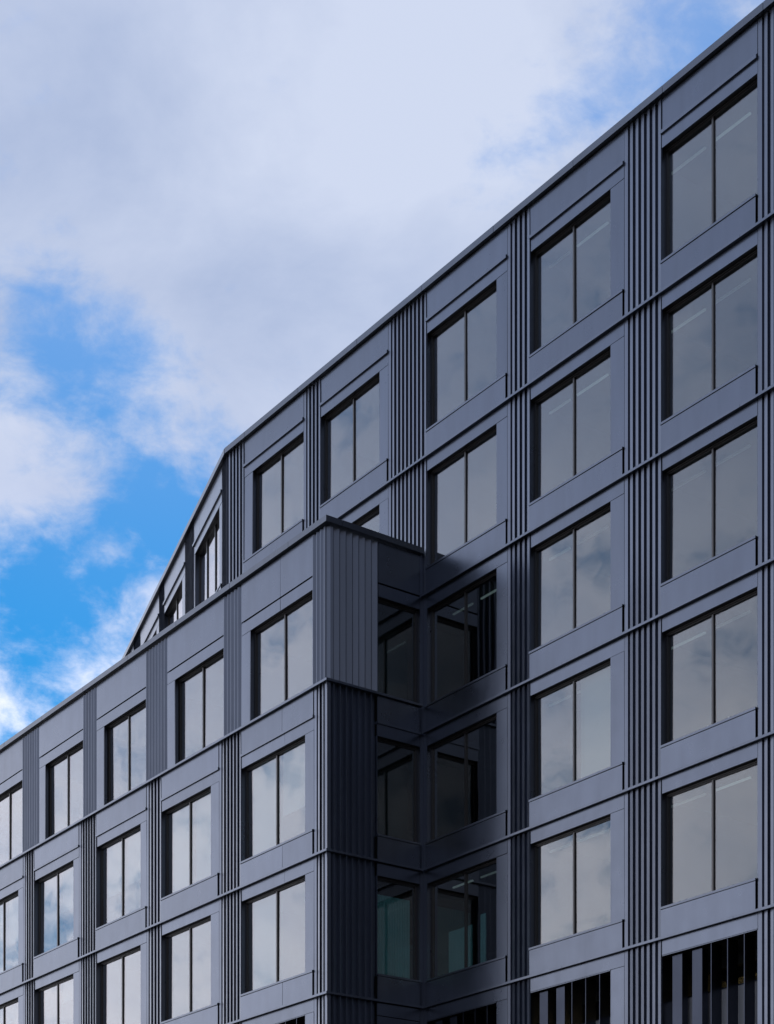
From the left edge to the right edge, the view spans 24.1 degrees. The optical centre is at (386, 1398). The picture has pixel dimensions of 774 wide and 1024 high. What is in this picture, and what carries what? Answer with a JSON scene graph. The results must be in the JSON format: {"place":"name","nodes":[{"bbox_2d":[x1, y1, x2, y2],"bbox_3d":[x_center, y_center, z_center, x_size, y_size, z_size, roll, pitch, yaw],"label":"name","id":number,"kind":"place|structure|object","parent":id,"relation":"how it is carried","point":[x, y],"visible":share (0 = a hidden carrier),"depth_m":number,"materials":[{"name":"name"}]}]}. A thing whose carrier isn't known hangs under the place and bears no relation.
{"place":"outdoors","nodes":[
{"label":"outdoors","id":0,"kind":"place"},
{"bbox_2d":[0,0,764,744],"label":"sky","id":1,"kind":"structure","parent":0,"point":[204,204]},
{"bbox_2d":[449,925,472,972],"bbox_3d":[1.963,-11.627,48.356,0.031,1.825,1.000,0,0,-36],"label":"board","id":2,"kind":"object","parent":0,"point":[456,950],"visible":0.64,"depth_m":48.37,"materials":[{"name":"fabric"}]},
{"bbox_2d":[480,913,486,962],"bbox_3d":[2.531,-11.717,47.570,0.030,2.005,0.220,0,0,-36],"label":"board","id":3,"kind":"object","parent":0,"point":[483,937],"visible":0.64,"depth_m":47.55,"materials":[{"name":"fabric"}]},
{"label":"ground","id":4,"kind":"structure","parent":0,"visible":0},
{"bbox_2d":[0,515,423,1023],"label":"office building","id":5,"kind":"structure","parent":4,"relation":"on","point":[203,812],"depth_m":51.31,"materials":[{"name":"paint"}]},
{"bbox_2d":[0,891,17,972],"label":"window","id":6,"kind":"structure","parent":5,"relation":"in","point":[12,898],"depth_m":63.89,"materials":[{"name":"clear glass"}]},
{"bbox_2d":[0,998,17,1023],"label":"window","id":7,"kind":"structure","parent":5,"relation":"in","point":[3,1006],"depth_m":63.80,"materials":[{"name":"brown metal"}]},
{"bbox_2d":[0,781,21,859],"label":"window","id":8,"kind":"structure","parent":5,"relation":"in","point":[9,792],"depth_m":63.47,"materials":[{"name":"brown metal"}]},
{"bbox_2d":[35,860,73,955],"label":"window","id":9,"kind":"structure","parent":5,"relation":"in","point":[52,881],"depth_m":61.00,"materials":[{"name":"clear glass"}]},
{"bbox_2d":[35,973,73,1023],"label":"window","id":10,"kind":"structure","parent":5,"relation":"in","point":[68,982],"depth_m":60.39,"materials":[{"name":"brown metal"}]},
{"bbox_2d":[45,741,82,838],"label":"window","id":11,"kind":"structure","parent":5,"relation":"in","point":[67,754],"depth_m":60.82,"materials":[{"name":"brown metal"}]},
{"bbox_2d":[97,824,140,927],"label":"window","id":12,"kind":"structure","parent":5,"relation":"in","point":[116,847],"depth_m":57.13,"materials":[{"name":"clear glass"}]},
{"bbox_2d":[97,945,140,1023],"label":"window","id":13,"kind":"structure","parent":5,"relation":"in","point":[100,966],"depth_m":57.76,"materials":[{"name":"brown metal"}]},
{"bbox_2d":[104,700,145,804],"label":"window","id":14,"kind":"structure","parent":5,"relation":"in","point":[134,710],"depth_m":57.34,"materials":[{"name":"brown metal"}]},
{"bbox_2d":[162,786,210,897],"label":"window","id":15,"kind":"structure","parent":5,"relation":"in","point":[183,812],"depth_m":53.59,"materials":[{"name":"clear glass"}]},
{"bbox_2d":[162,915,210,1021],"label":"window","id":16,"kind":"structure","parent":5,"relation":"in","point":[165,938],"depth_m":54.30,"materials":[{"name":"brown metal"}]},
{"bbox_2d":[175,649,223,763],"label":"window","id":17,"kind":"structure","parent":5,"relation":"in","point":[202,667],"depth_m":53.24,"materials":[{"name":"brown metal"}]},
{"bbox_2d":[241,736,304,860],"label":"window","id":18,"kind":"structure","parent":5,"relation":"in","point":[266,771],"depth_m":49.87,"materials":[{"name":"clear glass"}]},
{"bbox_2d":[241,874,305,993],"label":"window","id":19,"kind":"structure","parent":5,"relation":"in","point":[266,905],"depth_m":50.20,"materials":[{"name":"clear glass"}]},
{"bbox_2d":[250,591,312,720],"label":"window","id":20,"kind":"structure","parent":5,"relation":"in","point":[284,613],"depth_m":49.92,"materials":[{"name":"brown metal"}]},
{"bbox_2d":[377,894,409,978],"bbox_3d":[0.132,-12.365,48.650,1.200,2.190,0.056,0,0,-36],"label":"curtain","id":21,"kind":"object","parent":5,"relation":"hanging from","point":[393,936],"visible":1,"depth_m":48.70,"materials":[{"name":"fabric"}]},
{"bbox_2d":[375,736,419,842],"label":"window","id":22,"kind":"structure","parent":5,"relation":"in","point":[416,750],"depth_m":48.92,"materials":[{"name":"brown metal"}]},
{"bbox_2d":[375,875,419,979],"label":"window","id":23,"kind":"structure","parent":5,"relation":"in","point":[416,887],"depth_m":48.92,"materials":[{"name":"brown metal"}]},
{"bbox_2d":[378,597,419,702],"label":"window","id":24,"kind":"structure","parent":5,"relation":"in","point":[416,613],"depth_m":48.94,"materials":[{"name":"brown metal"}]},
{"bbox_2d":[122,0,773,1023],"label":"office building","id":25,"kind":"structure","parent":4,"relation":"on","point":[448,442],"depth_m":44.18,"materials":[{"name":"paint"}]},
{"bbox_2d":[164,582,181,628],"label":"window","id":26,"kind":"structure","parent":25,"relation":"in","point":[173,613],"depth_m":65.23,"materials":[{"name":"brown metal"}]},
{"bbox_2d":[195,507,219,606],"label":"window","id":27,"kind":"structure","parent":25,"relation":"in","point":[207,569],"depth_m":60.40,"materials":[{"name":"brown metal"}]},
{"bbox_2d":[253,432,303,553],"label":"window","id":28,"kind":"structure","parent":25,"relation":"in","point":[256,474],"depth_m":55.92,"materials":[{"name":"brown metal"}]},
{"bbox_2d":[321,371,379,504],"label":"window","id":29,"kind":"structure","parent":25,"relation":"in","point":[352,398],"depth_m":52.49,"materials":[{"name":"brown metal"}]},
{"bbox_2d":[353,504,379,532],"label":"window","id":30,"kind":"structure","parent":25,"relation":"in","point":[376,510],"depth_m":51.18,"materials":[{"name":"brown metal"}]},
{"bbox_2d":[427,280,496,428],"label":"window","id":31,"kind":"structure","parent":25,"relation":"in","point":[486,292],"depth_m":48.39,"materials":[{"name":"brown metal"}]},
{"bbox_2d":[427,424,496,565],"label":"window","id":32,"kind":"structure","parent":25,"relation":"in","point":[464,451],"depth_m":48.45,"materials":[{"name":"brown metal"}]},
{"bbox_2d":[427,569,496,703],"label":"window","id":33,"kind":"structure","parent":25,"relation":"in","point":[464,592],"depth_m":48.56,"materials":[{"name":"brown metal"}]},
{"bbox_2d":[427,713,496,841],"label":"window","id":34,"kind":"structure","parent":25,"relation":"in","point":[431,748],"depth_m":48.68,"materials":[{"name":"brown metal"}]},
{"bbox_2d":[427,857,496,979],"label":"window","id":35,"kind":"structure","parent":25,"relation":"in","point":[431,886],"depth_m":48.81,"materials":[{"name":"brown metal"}]},
{"bbox_2d":[453,602,472,614],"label":"ceiling lamp","id":36,"kind":"object","parent":25,"relation":"hanging from","point":[462,609],"visible":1,"depth_m":48.83,"materials":[{"name":"white"}]},
{"bbox_2d":[453,878,472,888],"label":"ceiling lamp","id":37,"kind":"object","parent":25,"relation":"hanging from","point":[459,885],"visible":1,"depth_m":48.84,"materials":[{"name":"white"}]},
{"bbox_2d":[480,589,496,599],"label":"ceiling lamp","id":38,"kind":"object","parent":25,"relation":"hanging from","point":[488,594],"visible":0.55,"depth_m":47.88,"materials":[{"name":"white"}]},
{"bbox_2d":[480,871,496,877],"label":"ceiling lamp","id":39,"kind":"object","parent":25,"relation":"hanging from","point":[486,875],"visible":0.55,"depth_m":47.91,"materials":[{"name":"white"}]},
{"bbox_2d":[549,250,570,267],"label":"ceiling lamp","id":40,"kind":"object","parent":25,"relation":"hanging from","point":[560,259],"visible":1,"depth_m":45.56,"materials":[{"name":"white"}]},
{"bbox_2d":[549,398,570,413],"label":"ceiling lamp","id":41,"kind":"object","parent":25,"relation":"hanging from","point":[560,406],"visible":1,"depth_m":45.55,"materials":[{"name":"white"}]},
{"bbox_2d":[549,546,570,560],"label":"ceiling lamp","id":42,"kind":"object","parent":25,"relation":"hanging from","point":[560,553],"visible":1,"depth_m":45.56,"materials":[{"name":"white"}]},
{"bbox_2d":[549,694,570,706],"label":"ceiling lamp","id":43,"kind":"object","parent":25,"relation":"hanging from","point":[560,700],"visible":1,"depth_m":45.54,"materials":[{"name":"white"}]},
{"bbox_2d":[549,842,570,852],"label":"ceiling lamp","id":44,"kind":"object","parent":25,"relation":"hanging from","point":[561,847],"visible":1,"depth_m":45.56,"materials":[{"name":"white"}]},
{"bbox_2d":[530,190,610,354],"bbox_3d":[4.529,-27.369,44.213,0.208,2.615,2.942,0,0,-36],"label":"window","id":45,"kind":"structure","parent":25,"relation":"in","point":[534,256],"depth_m":44.96,"materials":[{"name":"brown metal"}]},
{"bbox_2d":[530,346,610,502],"bbox_3d":[4.529,-23.669,44.213,0.208,2.615,2.942,0,0,-36],"label":"window","id":46,"kind":"structure","parent":25,"relation":"in","point":[534,404],"depth_m":45.05,"materials":[{"name":"brown metal"}]},
{"bbox_2d":[530,502,610,650],"bbox_3d":[4.529,-19.969,44.213,0.208,2.615,2.942,0,0,-36],"label":"window","id":47,"kind":"structure","parent":25,"relation":"in","point":[534,552],"depth_m":45.16,"materials":[{"name":"brown metal"}]},
{"bbox_2d":[530,658,610,798],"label":"window","id":48,"kind":"structure","parent":25,"relation":"in","point":[596,680],"depth_m":44.01,"materials":[{"name":"clear glass"}]},
{"bbox_2d":[530,814,610,947],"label":"window","id":49,"kind":"structure","parent":25,"relation":"in","point":[534,848],"depth_m":45.34,"materials":[{"name":"brown metal"}]},
{"bbox_2d":[577,221,608,246],"bbox_3d":[5.055,-28.686,44.613,0.045,0.123,1.120,0,0,-36],"label":"ceiling lamp","id":50,"kind":"object","parent":25,"relation":"hanging from","point":[593,233],"visible":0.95,"depth_m":44.58,"materials":[{"name":"white"}]},
{"bbox_2d":[577,373,608,395],"bbox_3d":[5.055,-24.986,44.613,0.045,0.123,1.120,0,0,-36],"label":"ceiling lamp","id":51,"kind":"object","parent":25,"relation":"hanging from","point":[592,384],"visible":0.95,"depth_m":44.58,"materials":[{"name":"white"}]},
{"bbox_2d":[577,525,608,544],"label":"ceiling lamp","id":52,"kind":"object","parent":25,"relation":"hanging from","point":[593,534],"visible":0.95,"depth_m":44.58,"materials":[{"name":"white"}]},
{"bbox_2d":[577,828,608,842],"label":"ceiling lamp","id":53,"kind":"object","parent":25,"relation":"hanging from","point":[594,835],"visible":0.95,"depth_m":44.59,"materials":[{"name":"white"}]},
{"bbox_2d":[671,147,705,175],"bbox_3d":[6.963,-28.686,41.971,0.044,0.123,1.120,0,0,-36],"label":"ceiling lamp","id":54,"kind":"object","parent":25,"relation":"hanging from","point":[688,160],"visible":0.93,"depth_m":41.95,"materials":[{"name":"white"}]},
{"bbox_2d":[671,308,705,333],"bbox_3d":[6.963,-24.986,41.971,0.044,0.123,1.120,0,0,-36],"label":"ceiling lamp","id":55,"kind":"object","parent":25,"relation":"hanging from","point":[688,320],"visible":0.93,"depth_m":41.95,"materials":[{"name":"white"}]},
{"bbox_2d":[671,469,705,491],"bbox_3d":[6.963,-21.287,41.971,0.044,0.123,1.120,0,0,-36],"label":"ceiling lamp","id":56,"kind":"object","parent":25,"relation":"hanging from","point":[689,480],"visible":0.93,"depth_m":41.92,"materials":[{"name":"white"}]},
{"bbox_2d":[671,630,705,649],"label":"ceiling lamp","id":57,"kind":"object","parent":25,"relation":"hanging from","point":[688,640],"visible":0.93,"depth_m":41.92,"materials":[{"name":"white"}]},
{"bbox_2d":[671,791,705,807],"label":"ceiling lamp","id":58,"kind":"object","parent":25,"relation":"hanging from","point":[688,800],"visible":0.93,"depth_m":41.92,"materials":[{"name":"white"}]},
{"bbox_2d":[662,73,757,259],"bbox_3d":[7.243,-27.369,40.450,0.208,2.615,2.937,0,0,-36],"label":"window","id":59,"kind":"structure","parent":25,"relation":"in","point":[711,116],"depth_m":40.95,"materials":[{"name":"brown metal"}]},
{"bbox_2d":[662,244,757,420],"bbox_3d":[7.243,-23.669,40.450,0.208,2.615,2.937,0,0,-36],"label":"window","id":60,"kind":"structure","parent":25,"relation":"in","point":[711,282],"depth_m":40.99,"materials":[{"name":"brown metal"}]},
{"bbox_2d":[662,415,757,582],"bbox_3d":[7.243,-19.969,40.450,0.208,2.615,2.937,0,0,-36],"label":"window","id":61,"kind":"structure","parent":25,"relation":"in","point":[666,475],"depth_m":41.06,"materials":[{"name":"brown metal"}]},
{"bbox_2d":[662,586,757,744],"bbox_3d":[7.243,-16.270,40.450,0.208,2.615,2.937,0,0,-36],"label":"window","id":62,"kind":"structure","parent":25,"relation":"in","point":[666,636],"depth_m":41.14,"materials":[{"name":"brown metal"}]},
{"bbox_2d":[662,758,757,906],"bbox_3d":[7.243,-12.569,40.450,0.208,2.615,2.937,0,0,-36],"label":"window","id":63,"kind":"structure","parent":25,"relation":"in","point":[666,797],"depth_m":41.26,"materials":[{"name":"brown metal"}]},
{"bbox_2d":[716,112,750,140],"bbox_3d":[7.771,-28.686,40.852,0.044,0.123,1.120,0,0,-36],"label":"ceiling lamp","id":64,"kind":"object","parent":25,"relation":"hanging from","point":[733,126],"visible":0.88,"depth_m":40.80,"materials":[{"name":"white"}]},
{"bbox_2d":[716,278,750,303],"bbox_3d":[7.771,-24.986,40.852,0.044,0.123,1.120,0,0,-36],"label":"ceiling lamp","id":65,"kind":"object","parent":25,"relation":"hanging from","point":[734,289],"visible":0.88,"depth_m":40.78,"materials":[{"name":"white"}]},
{"bbox_2d":[716,443,750,465],"bbox_3d":[7.771,-21.287,40.852,0.044,0.123,1.120,0,0,-36],"label":"ceiling lamp","id":66,"kind":"object","parent":25,"relation":"hanging from","point":[733,454],"visible":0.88,"depth_m":40.80,"materials":[{"name":"white"}]},
{"bbox_2d":[716,609,750,628],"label":"ceiling lamp","id":67,"kind":"object","parent":25,"relation":"hanging from","point":[733,619],"visible":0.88,"depth_m":40.78,"materials":[{"name":"white"}]},
{"bbox_2d":[716,774,750,790],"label":"ceiling lamp","id":68,"kind":"object","parent":25,"relation":"hanging from","point":[733,783],"visible":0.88,"depth_m":40.78,"materials":[{"name":"white"}]}
]}

